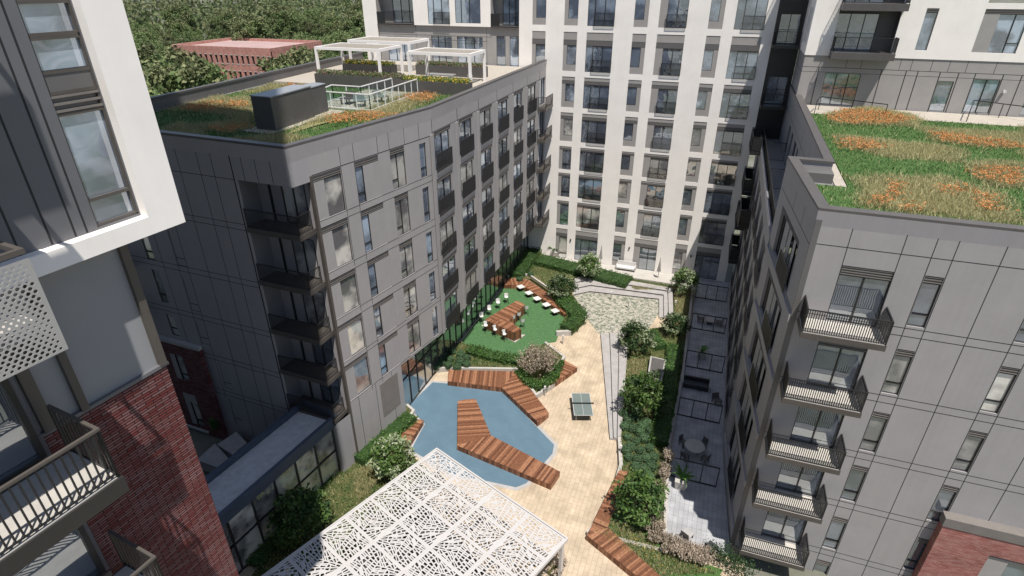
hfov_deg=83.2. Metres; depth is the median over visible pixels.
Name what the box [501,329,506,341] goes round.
bar stool
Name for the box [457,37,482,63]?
window
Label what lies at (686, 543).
grass tuft
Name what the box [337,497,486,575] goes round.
canopy floor
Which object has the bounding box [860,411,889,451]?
window
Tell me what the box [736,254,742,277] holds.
window
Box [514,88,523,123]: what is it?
window
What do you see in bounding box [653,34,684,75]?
window
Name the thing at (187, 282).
window
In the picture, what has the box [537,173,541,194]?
window
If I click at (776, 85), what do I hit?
window
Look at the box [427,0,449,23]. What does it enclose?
window
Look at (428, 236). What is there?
window
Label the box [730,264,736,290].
window
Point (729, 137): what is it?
window
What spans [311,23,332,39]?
broadleaf tree
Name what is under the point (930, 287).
window
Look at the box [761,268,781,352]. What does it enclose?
window
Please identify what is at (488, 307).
bar stool
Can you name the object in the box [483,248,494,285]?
window
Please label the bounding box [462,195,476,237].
window
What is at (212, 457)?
alley planter
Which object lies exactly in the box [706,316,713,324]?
coffee table
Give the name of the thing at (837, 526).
window
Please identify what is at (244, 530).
window
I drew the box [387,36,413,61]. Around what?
window
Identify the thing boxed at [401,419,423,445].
timber bench
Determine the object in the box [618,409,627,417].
round yew
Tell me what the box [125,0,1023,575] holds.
ground
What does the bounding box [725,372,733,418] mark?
window
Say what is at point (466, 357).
round yew
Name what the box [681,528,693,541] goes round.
patio chair
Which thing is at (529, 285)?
timber bench
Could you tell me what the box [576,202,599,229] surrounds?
window
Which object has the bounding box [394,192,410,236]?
window
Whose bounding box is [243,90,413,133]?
roof terrace path
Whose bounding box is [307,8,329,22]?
broadleaf tree
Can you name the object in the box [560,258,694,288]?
patio
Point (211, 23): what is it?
broadleaf tree
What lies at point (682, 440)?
patio chair
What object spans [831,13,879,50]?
window
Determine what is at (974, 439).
window
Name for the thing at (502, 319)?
bar table
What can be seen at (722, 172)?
window
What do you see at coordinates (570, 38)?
window
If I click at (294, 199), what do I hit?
window
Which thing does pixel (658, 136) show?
window
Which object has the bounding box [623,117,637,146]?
window
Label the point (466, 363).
round yew
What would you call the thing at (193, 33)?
broadleaf tree
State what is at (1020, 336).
window
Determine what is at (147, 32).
broadleaf tree
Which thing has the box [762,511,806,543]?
balcony door
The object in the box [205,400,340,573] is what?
link building
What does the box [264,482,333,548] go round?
courtyard tree
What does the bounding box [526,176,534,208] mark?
window
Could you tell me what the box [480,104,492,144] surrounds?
window
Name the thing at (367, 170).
window
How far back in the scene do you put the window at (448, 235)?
45.27 m
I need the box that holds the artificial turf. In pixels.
[461,287,563,354]
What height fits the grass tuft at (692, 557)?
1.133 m
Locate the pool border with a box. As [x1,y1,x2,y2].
[409,380,557,490]
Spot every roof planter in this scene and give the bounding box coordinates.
[314,69,405,90]
[342,59,396,74]
[401,74,471,95]
[415,60,487,77]
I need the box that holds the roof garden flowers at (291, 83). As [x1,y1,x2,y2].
[178,82,436,131]
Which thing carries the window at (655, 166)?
in the apartment tower at (651, 114)
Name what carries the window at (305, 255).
in the apartment building at (358, 273)
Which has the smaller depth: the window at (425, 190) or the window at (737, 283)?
the window at (425, 190)
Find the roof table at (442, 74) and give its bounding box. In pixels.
[425,73,455,79]
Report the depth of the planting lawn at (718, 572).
34.57 m
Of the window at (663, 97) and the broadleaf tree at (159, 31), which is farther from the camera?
the broadleaf tree at (159, 31)
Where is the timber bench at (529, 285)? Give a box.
[504,278,566,317]
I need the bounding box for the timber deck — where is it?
[457,399,559,489]
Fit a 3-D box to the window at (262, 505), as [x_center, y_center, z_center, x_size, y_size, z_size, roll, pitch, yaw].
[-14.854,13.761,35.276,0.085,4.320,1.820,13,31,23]
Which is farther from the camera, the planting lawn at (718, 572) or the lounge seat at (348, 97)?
the lounge seat at (348, 97)
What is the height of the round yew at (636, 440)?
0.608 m
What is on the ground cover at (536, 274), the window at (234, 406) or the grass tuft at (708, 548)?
the grass tuft at (708, 548)
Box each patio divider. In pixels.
[669,456,719,486]
[677,397,722,423]
[685,350,725,372]
[690,313,727,333]
[695,283,728,301]
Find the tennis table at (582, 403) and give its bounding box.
[571,393,593,419]
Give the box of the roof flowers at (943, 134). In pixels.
[824,107,1023,211]
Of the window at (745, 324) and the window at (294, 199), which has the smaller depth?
the window at (294, 199)
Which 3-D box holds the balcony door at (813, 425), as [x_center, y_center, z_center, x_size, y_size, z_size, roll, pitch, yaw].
[16.004,7.067,30.207,2.170,2.980,0.135,10,30,17]
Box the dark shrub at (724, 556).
[699,529,769,575]
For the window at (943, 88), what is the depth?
46.96 m
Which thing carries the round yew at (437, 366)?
on the planting bed at (481, 364)
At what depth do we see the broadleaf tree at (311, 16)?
290.57 m
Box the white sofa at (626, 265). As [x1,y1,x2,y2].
[615,260,635,272]
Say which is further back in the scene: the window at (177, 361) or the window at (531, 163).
the window at (531, 163)
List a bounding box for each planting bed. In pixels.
[251,407,432,575]
[443,342,561,392]
[507,253,690,329]
[613,310,720,575]
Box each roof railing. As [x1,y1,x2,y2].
[814,96,887,115]
[966,100,1023,121]
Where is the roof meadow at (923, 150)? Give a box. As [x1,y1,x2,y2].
[814,104,1023,224]
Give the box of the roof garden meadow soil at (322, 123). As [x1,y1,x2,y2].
[183,90,428,141]
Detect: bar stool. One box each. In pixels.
[483,321,488,330]
[487,305,491,314]
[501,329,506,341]
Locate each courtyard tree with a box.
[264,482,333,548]
[365,431,416,480]
[544,273,578,299]
[575,252,602,276]
[610,467,669,527]
[616,319,656,352]
[619,369,670,415]
[659,312,690,334]
[669,267,699,294]
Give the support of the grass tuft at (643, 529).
on the planting lawn at (718, 572)
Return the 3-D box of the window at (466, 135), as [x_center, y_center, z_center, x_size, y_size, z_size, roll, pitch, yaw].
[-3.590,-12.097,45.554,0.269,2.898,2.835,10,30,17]
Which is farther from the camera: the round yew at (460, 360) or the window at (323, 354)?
the round yew at (460, 360)
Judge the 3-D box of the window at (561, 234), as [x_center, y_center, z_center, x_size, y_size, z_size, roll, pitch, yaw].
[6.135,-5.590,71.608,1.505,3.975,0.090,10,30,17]
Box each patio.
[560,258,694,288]
[667,278,731,553]
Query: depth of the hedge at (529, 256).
69.26 m
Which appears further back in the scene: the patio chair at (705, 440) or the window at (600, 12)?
the window at (600, 12)
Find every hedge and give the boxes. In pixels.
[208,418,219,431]
[245,473,335,569]
[352,411,418,467]
[464,344,543,366]
[508,246,541,277]
[514,359,564,391]
[533,252,633,288]
[551,293,588,316]
[559,311,587,333]
[641,328,668,351]
[649,342,683,448]
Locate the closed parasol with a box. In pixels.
[657,258,660,275]
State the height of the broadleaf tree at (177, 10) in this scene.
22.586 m
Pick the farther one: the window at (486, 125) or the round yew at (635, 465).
the window at (486, 125)
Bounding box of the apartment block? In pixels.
[791,0,1023,116]
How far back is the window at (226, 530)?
33.13 m
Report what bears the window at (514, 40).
in the apartment tower at (651, 114)
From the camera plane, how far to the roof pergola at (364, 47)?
56.08 m
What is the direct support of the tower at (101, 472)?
on the ground at (203, 442)
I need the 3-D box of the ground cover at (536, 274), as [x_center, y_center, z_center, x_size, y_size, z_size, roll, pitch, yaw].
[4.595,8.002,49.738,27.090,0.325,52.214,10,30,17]
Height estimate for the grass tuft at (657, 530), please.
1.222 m
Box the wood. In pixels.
[122,0,361,33]
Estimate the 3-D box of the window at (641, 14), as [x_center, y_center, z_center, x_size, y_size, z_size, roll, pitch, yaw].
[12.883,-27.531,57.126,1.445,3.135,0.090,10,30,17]
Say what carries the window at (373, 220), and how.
in the apartment building at (358, 273)
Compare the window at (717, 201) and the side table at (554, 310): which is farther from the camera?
the window at (717, 201)
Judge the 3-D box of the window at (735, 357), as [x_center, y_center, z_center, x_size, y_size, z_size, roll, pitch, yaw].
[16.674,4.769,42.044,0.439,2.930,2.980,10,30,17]
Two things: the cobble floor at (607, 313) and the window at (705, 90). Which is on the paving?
the cobble floor at (607, 313)
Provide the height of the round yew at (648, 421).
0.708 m
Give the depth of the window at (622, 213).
67.61 m
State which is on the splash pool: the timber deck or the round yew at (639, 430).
the timber deck
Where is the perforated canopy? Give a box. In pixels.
[262,448,567,575]
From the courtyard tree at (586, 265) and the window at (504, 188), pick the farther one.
the courtyard tree at (586, 265)
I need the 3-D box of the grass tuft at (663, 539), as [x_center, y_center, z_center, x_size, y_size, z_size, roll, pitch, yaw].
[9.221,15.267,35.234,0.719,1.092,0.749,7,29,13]
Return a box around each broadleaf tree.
[129,23,162,41]
[130,23,159,36]
[132,27,157,40]
[132,32,164,46]
[135,37,166,55]
[136,41,175,66]
[140,44,231,96]
[141,22,163,37]
[146,56,241,89]
[157,33,184,46]
[161,0,199,32]
[163,18,192,35]
[170,31,202,39]
[175,32,205,42]
[182,29,201,37]
[195,28,204,39]
[205,10,222,38]
[205,27,220,39]
[214,7,242,27]
[214,14,240,38]
[229,10,275,40]
[255,45,321,71]
[261,4,299,38]
[285,17,316,37]
[292,31,330,52]
[293,8,321,24]
[296,45,326,62]
[299,20,315,38]
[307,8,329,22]
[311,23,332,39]
[316,31,337,43]
[318,11,342,32]
[325,41,367,58]
[328,26,365,50]
[337,8,364,34]
[342,32,359,42]
[345,0,362,14]
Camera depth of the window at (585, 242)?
70.55 m
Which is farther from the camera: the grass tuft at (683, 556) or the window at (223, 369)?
the window at (223, 369)
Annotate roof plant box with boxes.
[249,82,328,130]
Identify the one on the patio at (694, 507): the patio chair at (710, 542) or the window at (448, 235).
the patio chair at (710, 542)
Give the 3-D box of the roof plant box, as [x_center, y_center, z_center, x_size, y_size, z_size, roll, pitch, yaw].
[-14.686,-12.484,39.111,1.733,2.110,6.573,10,30,17]
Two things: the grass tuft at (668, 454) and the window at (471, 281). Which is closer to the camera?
the grass tuft at (668, 454)
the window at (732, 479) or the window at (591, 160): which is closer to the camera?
the window at (732, 479)
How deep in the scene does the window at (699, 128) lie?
60.65 m
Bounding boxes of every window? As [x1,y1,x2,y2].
[0,378,46,485]
[13,525,105,575]
[15,0,78,37]
[29,34,137,226]
[141,237,154,260]
[151,269,168,302]
[166,314,179,335]
[168,228,186,266]
[169,353,189,380]
[182,392,204,426]
[183,278,199,311]
[196,321,209,344]
[218,362,232,389]
[223,524,242,573]
[227,502,262,569]
[229,399,242,424]
[251,483,279,542]
[273,464,301,520]
[281,184,310,225]
[291,239,320,278]
[294,446,321,490]
[302,291,328,326]
[312,167,345,220]
[312,338,335,367]
[314,429,340,485]
[319,378,342,404]
[321,218,352,271]
[330,269,358,319]
[338,314,365,361]
[345,352,370,400]
[354,155,381,203]
[361,203,386,252]
[367,251,391,297]
[373,294,395,338]
[378,331,400,375]
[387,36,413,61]
[390,146,406,189]
[392,0,413,22]
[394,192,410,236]
[399,238,413,278]
[403,280,417,318]
[407,316,420,354]
[419,143,426,177]
[422,187,429,222]
[426,231,432,263]
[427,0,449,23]
[429,271,435,301]
[431,36,452,61]
[432,307,437,335]
[434,125,452,171]
[437,170,454,216]
[439,212,456,257]
[442,251,458,295]
[444,286,460,329]
[455,0,480,23]
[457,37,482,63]
[458,114,474,156]
[460,156,475,198]
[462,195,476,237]
[464,232,477,272]
[465,266,478,305]
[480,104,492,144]
[481,144,493,182]
[482,181,493,219]
[483,215,494,253]
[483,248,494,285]
[497,36,505,65]
[498,96,508,132]
[498,133,509,169]
[499,168,509,204]
[499,202,509,236]
[499,231,509,266]
[503,0,518,24]
[510,36,518,66]
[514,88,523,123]
[514,124,522,157]
[514,158,522,190]
[514,189,522,221]
[514,217,522,250]
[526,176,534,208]
[526,205,534,235]
[527,82,536,114]
[527,115,535,147]
[527,147,535,178]
[532,0,545,24]
[532,31,545,62]
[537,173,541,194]
[537,201,540,218]
[538,143,542,166]
[539,78,543,105]
[539,111,542,136]
[555,228,567,257]
[556,200,568,225]
[557,172,569,196]
[559,146,571,169]
[560,112,572,141]
[561,76,574,107]
[562,32,576,70]
[564,0,578,25]
[574,230,597,261]
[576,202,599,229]
[578,175,601,200]
[579,148,604,172]
[581,114,606,144]
[583,77,609,109]
[585,32,612,72]
[587,0,615,26]
[612,236,625,265]
[615,207,628,232]
[617,179,631,203]
[620,151,634,175]
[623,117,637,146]
[626,80,641,111]
[629,34,646,74]
[632,238,657,270]
[633,0,649,26]
[635,210,661,237]
[639,181,665,207]
[642,153,668,179]
[645,118,673,149]
[649,81,678,114]
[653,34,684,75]
[658,0,688,27]
[672,244,687,273]
[677,214,691,240]
[681,185,696,210]
[685,157,701,182]
[690,121,706,152]
[694,246,721,279]
[695,83,712,116]
[698,217,726,245]
[700,36,720,77]
[703,188,732,215]
[708,0,725,28]
[708,159,737,185]
[713,123,744,155]
[719,85,752,118]
[725,36,761,79]
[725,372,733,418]
[726,342,734,384]
[727,414,740,498]
[728,329,734,354]
[729,296,735,329]
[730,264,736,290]
[730,288,735,307]
[733,0,768,29]
[734,332,742,378]
[735,282,742,320]
[735,305,742,345]
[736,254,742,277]
[736,272,742,296]
[738,374,752,453]
[743,263,752,306]
[743,286,753,335]
[744,224,751,258]
[744,240,751,280]
[749,321,766,406]
[751,168,758,204]
[752,182,759,220]
[752,198,761,238]
[753,214,762,261]
[754,238,764,288]
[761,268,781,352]
[763,76,787,103]
[775,14,801,43]
[775,206,798,291]
[814,559,830,573]
[818,73,860,105]
[823,516,847,548]
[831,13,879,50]
[841,465,867,501]
[842,0,883,1]
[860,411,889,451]
[881,349,914,394]
[903,537,928,569]
[907,275,943,327]
[915,8,938,49]
[927,485,958,521]
[929,81,953,111]
[952,430,986,471]
[963,79,1000,112]
[971,9,1023,53]
[978,555,1023,575]
[981,366,1019,412]
[1014,322,1023,342]
[1019,104,1023,115]
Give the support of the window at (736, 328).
in the apartment building at (886, 433)
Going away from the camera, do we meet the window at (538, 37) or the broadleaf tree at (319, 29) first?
the window at (538, 37)
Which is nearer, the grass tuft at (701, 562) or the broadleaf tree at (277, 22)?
the grass tuft at (701, 562)
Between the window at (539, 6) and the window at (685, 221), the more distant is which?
the window at (685, 221)
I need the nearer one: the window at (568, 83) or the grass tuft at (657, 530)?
the grass tuft at (657, 530)
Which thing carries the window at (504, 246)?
in the apartment building at (358, 273)
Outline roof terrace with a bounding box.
[274,59,521,86]
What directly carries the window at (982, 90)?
in the apartment block
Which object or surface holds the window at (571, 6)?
in the apartment tower at (651, 114)
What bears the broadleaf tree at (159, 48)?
on the ground at (203, 442)
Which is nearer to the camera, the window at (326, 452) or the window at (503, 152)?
the window at (326, 452)
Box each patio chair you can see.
[678,434,685,446]
[680,451,689,461]
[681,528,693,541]
[700,454,711,462]
[701,436,708,447]
[705,540,718,555]
[712,392,721,404]
[715,319,723,325]
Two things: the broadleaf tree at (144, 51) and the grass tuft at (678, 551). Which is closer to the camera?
the grass tuft at (678, 551)
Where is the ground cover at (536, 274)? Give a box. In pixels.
[254,252,713,575]
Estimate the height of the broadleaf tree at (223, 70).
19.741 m
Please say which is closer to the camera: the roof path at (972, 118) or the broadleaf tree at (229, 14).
the roof path at (972, 118)
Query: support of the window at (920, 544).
in the apartment building at (886, 433)
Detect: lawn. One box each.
[609,491,713,574]
[609,513,722,575]
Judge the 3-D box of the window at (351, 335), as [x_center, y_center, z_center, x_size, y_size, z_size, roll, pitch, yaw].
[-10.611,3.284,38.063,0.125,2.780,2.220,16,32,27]
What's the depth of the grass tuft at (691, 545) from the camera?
34.35 m
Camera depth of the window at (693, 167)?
62.34 m
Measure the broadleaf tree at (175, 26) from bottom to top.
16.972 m
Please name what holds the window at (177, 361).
in the apartment building at (358, 273)
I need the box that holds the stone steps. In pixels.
[600,331,627,440]
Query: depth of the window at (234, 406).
42.63 m
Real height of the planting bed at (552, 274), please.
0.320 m
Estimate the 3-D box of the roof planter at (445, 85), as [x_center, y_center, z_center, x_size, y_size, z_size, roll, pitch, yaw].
[-6.353,-17.060,48.486,6.179,1.434,1.217,10,30,17]
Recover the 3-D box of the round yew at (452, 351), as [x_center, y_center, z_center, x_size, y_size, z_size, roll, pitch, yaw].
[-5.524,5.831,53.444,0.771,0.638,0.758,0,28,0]
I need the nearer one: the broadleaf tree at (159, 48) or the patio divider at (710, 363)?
the patio divider at (710, 363)
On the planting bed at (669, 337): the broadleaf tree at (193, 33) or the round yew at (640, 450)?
the round yew at (640, 450)
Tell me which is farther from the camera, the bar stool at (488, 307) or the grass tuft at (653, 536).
the bar stool at (488, 307)
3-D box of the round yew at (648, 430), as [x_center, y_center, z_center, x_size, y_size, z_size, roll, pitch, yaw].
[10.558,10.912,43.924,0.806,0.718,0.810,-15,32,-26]
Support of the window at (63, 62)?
in the tower at (101, 472)
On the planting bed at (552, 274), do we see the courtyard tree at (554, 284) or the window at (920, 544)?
the courtyard tree at (554, 284)
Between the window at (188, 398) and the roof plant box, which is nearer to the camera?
the roof plant box
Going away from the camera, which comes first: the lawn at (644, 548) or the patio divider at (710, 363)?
the lawn at (644, 548)
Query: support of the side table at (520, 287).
on the artificial turf
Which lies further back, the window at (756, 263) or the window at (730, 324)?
the window at (730, 324)
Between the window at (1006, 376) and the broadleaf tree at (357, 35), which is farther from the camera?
the broadleaf tree at (357, 35)
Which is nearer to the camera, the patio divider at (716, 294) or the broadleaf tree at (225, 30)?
the patio divider at (716, 294)
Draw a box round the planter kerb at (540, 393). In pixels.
[407,274,693,551]
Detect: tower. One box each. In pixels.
[0,0,238,575]
[362,0,779,281]
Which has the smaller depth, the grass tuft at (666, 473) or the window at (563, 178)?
the grass tuft at (666, 473)
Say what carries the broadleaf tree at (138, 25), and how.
on the ground at (203, 442)
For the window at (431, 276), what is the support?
in the apartment building at (358, 273)
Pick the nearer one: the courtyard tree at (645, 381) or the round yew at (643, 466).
the round yew at (643, 466)
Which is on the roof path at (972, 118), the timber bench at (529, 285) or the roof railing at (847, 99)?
the roof railing at (847, 99)
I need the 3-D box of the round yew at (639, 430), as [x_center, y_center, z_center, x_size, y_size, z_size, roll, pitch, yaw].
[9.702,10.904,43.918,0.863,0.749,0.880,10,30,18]
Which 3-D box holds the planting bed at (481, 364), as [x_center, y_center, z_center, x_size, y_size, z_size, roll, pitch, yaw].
[-1.105,6.615,52.914,11.045,0.320,7.515,10,30,17]
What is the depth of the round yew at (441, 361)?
51.60 m
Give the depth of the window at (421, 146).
40.08 m
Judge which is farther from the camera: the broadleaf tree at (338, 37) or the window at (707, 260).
the broadleaf tree at (338, 37)
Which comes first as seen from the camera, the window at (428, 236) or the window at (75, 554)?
the window at (75, 554)
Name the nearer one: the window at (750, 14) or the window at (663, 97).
the window at (750, 14)
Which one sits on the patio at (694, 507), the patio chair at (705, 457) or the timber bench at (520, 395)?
the patio chair at (705, 457)
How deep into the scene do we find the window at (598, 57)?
60.23 m
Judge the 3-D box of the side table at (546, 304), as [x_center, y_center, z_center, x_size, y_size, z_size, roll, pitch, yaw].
[3.651,1.956,61.357,0.720,0.510,0.720,-17,32,-28]
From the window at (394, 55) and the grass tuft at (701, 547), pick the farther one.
the window at (394, 55)
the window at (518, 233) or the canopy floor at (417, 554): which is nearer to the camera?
the canopy floor at (417, 554)
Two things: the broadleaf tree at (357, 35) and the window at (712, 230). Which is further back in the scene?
the broadleaf tree at (357, 35)
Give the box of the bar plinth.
[481,325,524,342]
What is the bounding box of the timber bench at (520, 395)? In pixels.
[448,370,548,426]
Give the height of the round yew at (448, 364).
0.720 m
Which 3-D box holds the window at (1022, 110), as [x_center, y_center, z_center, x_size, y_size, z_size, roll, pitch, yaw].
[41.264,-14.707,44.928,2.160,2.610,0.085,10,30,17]
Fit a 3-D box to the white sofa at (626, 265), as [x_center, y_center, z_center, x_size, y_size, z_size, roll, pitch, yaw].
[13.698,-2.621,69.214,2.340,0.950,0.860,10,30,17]
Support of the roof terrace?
on the apartment building at (358, 273)
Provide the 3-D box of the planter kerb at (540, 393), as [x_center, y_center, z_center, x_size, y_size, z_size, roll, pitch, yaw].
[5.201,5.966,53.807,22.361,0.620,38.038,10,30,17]
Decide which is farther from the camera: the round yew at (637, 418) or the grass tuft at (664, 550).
the round yew at (637, 418)
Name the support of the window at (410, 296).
in the apartment building at (358, 273)
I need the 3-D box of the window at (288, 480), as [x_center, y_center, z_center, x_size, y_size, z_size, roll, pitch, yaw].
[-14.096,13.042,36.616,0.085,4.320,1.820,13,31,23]
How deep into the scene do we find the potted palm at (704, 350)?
53.00 m
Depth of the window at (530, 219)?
66.06 m
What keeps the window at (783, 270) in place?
in the apartment building at (886, 433)
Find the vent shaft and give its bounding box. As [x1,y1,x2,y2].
[648,356,665,382]
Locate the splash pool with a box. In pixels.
[410,382,553,486]
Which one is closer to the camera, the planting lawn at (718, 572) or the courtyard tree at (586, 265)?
the planting lawn at (718, 572)
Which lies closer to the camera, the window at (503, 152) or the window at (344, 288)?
the window at (344, 288)
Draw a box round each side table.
[516,284,524,291]
[524,291,532,297]
[533,296,541,302]
[542,302,550,309]
[551,308,559,315]
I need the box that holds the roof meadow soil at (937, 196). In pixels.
[861,140,1005,214]
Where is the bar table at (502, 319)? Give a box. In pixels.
[485,301,524,340]
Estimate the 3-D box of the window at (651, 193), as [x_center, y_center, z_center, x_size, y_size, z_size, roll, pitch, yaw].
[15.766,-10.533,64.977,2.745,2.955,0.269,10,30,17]
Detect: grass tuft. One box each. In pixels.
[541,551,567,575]
[639,520,650,532]
[646,517,661,533]
[647,528,660,544]
[655,477,667,489]
[655,519,666,530]
[657,529,669,543]
[658,464,670,480]
[660,460,672,470]
[661,540,673,554]
[662,447,675,463]
[664,531,677,546]
[669,542,682,557]
[672,534,684,548]
[679,539,692,552]
[679,546,690,561]
[686,539,698,552]
[687,547,700,563]
[695,543,707,557]
[697,550,711,566]
[702,544,715,562]
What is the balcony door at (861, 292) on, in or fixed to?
in the apartment building at (886, 433)
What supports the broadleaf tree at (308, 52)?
on the ground at (203, 442)
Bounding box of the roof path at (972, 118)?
[807,105,1023,186]
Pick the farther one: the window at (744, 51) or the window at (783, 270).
the window at (744, 51)
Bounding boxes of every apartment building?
[127,51,552,471]
[722,0,1023,575]
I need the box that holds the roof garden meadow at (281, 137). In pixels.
[154,82,446,143]
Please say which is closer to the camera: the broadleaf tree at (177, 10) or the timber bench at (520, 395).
the timber bench at (520, 395)
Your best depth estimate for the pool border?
42.43 m
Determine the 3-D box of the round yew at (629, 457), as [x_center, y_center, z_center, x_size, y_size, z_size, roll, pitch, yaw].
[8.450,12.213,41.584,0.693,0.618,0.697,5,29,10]
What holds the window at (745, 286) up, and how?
in the apartment building at (886, 433)
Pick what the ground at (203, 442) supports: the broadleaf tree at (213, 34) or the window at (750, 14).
the broadleaf tree at (213, 34)
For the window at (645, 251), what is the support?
in the apartment tower at (651, 114)
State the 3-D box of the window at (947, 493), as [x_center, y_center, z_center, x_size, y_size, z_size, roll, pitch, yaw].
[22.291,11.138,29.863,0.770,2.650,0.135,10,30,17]
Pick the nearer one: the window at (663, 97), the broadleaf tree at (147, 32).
the window at (663, 97)
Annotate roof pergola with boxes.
[314,42,403,73]
[347,36,430,70]
[407,47,485,81]
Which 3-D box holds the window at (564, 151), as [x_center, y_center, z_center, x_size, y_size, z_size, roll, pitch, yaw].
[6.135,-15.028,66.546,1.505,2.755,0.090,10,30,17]
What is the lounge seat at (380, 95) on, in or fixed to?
on the roof terrace path at (347, 105)
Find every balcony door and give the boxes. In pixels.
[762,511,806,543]
[776,463,823,496]
[790,407,843,447]
[807,341,866,391]
[827,265,893,326]
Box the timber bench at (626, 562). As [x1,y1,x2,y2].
[586,470,659,575]
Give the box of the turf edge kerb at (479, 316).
[460,286,503,341]
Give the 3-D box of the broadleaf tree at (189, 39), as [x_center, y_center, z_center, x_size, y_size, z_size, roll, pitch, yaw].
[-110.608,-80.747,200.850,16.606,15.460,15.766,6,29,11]
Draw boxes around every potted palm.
[549,246,559,256]
[669,461,698,490]
[693,345,709,359]
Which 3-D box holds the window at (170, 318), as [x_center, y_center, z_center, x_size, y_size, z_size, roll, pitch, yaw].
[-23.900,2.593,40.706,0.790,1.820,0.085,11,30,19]
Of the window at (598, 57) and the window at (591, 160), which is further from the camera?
the window at (591, 160)
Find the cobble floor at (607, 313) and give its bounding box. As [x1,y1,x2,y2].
[574,292,658,333]
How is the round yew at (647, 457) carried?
on the planting bed at (669, 337)
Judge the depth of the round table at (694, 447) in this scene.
42.23 m
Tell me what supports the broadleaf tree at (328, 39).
on the ground at (203, 442)
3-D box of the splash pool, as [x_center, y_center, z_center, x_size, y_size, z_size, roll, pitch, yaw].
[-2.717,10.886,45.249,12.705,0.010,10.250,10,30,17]
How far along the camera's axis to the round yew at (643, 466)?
40.49 m
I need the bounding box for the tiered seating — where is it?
[573,276,672,317]
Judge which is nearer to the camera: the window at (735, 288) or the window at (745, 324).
the window at (745, 324)
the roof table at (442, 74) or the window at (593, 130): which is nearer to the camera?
the roof table at (442, 74)
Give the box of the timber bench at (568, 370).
[551,360,576,386]
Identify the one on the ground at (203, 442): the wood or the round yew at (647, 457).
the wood
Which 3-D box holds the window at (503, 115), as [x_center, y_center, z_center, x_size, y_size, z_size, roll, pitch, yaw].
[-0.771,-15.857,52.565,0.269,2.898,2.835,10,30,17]
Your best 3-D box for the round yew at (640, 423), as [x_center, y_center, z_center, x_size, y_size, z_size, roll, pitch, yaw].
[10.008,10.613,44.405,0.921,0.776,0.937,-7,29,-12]
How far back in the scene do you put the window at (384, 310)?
40.52 m
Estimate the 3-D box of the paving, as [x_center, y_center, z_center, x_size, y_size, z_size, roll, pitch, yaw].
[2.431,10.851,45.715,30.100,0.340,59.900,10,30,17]
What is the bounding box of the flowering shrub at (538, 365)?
[516,339,560,378]
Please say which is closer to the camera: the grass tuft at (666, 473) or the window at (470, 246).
the grass tuft at (666, 473)
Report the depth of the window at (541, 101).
63.03 m
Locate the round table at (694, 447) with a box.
[685,439,704,455]
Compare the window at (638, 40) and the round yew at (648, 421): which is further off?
the window at (638, 40)
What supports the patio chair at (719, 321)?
on the patio at (694, 507)
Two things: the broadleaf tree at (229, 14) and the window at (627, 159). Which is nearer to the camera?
the window at (627, 159)
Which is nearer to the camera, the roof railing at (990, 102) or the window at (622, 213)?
the roof railing at (990, 102)
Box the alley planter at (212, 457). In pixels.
[199,432,246,472]
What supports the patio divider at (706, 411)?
on the patio at (694, 507)
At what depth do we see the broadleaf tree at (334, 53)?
154.85 m
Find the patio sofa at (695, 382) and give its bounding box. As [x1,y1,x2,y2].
[681,374,710,392]
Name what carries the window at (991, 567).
in the apartment building at (886, 433)
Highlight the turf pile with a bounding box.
[466,290,559,352]
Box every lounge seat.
[339,91,354,104]
[353,93,365,107]
[372,89,388,101]
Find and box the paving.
[239,279,744,575]
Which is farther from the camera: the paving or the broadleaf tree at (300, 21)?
the broadleaf tree at (300, 21)
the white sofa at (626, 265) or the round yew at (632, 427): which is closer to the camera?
the round yew at (632, 427)
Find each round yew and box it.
[434,362,439,369]
[438,358,445,366]
[444,361,452,368]
[446,355,453,361]
[449,348,455,354]
[452,363,460,369]
[455,356,463,364]
[456,350,464,356]
[462,360,470,367]
[463,355,470,360]
[516,276,522,281]
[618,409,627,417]
[619,421,629,430]
[621,444,631,454]
[623,432,631,440]
[624,414,634,423]
[624,453,633,461]
[626,441,635,451]
[628,423,636,432]
[630,462,640,471]
[631,412,640,421]
[632,436,640,445]
[633,454,643,463]
[634,426,644,436]
[635,445,645,454]
[637,420,646,429]
[639,432,649,443]
[639,463,648,470]
[641,452,651,463]
[642,417,651,426]
[645,443,654,452]
[645,470,654,478]
[646,426,653,435]
[646,460,657,471]
[649,451,658,461]
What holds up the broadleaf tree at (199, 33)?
on the ground at (203, 442)
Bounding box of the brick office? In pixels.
[172,37,321,79]
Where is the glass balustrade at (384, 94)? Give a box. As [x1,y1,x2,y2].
[325,78,417,109]
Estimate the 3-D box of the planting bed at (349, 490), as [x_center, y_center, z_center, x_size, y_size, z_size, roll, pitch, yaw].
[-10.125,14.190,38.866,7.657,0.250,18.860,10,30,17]
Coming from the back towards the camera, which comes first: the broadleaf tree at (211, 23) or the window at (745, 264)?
the broadleaf tree at (211, 23)

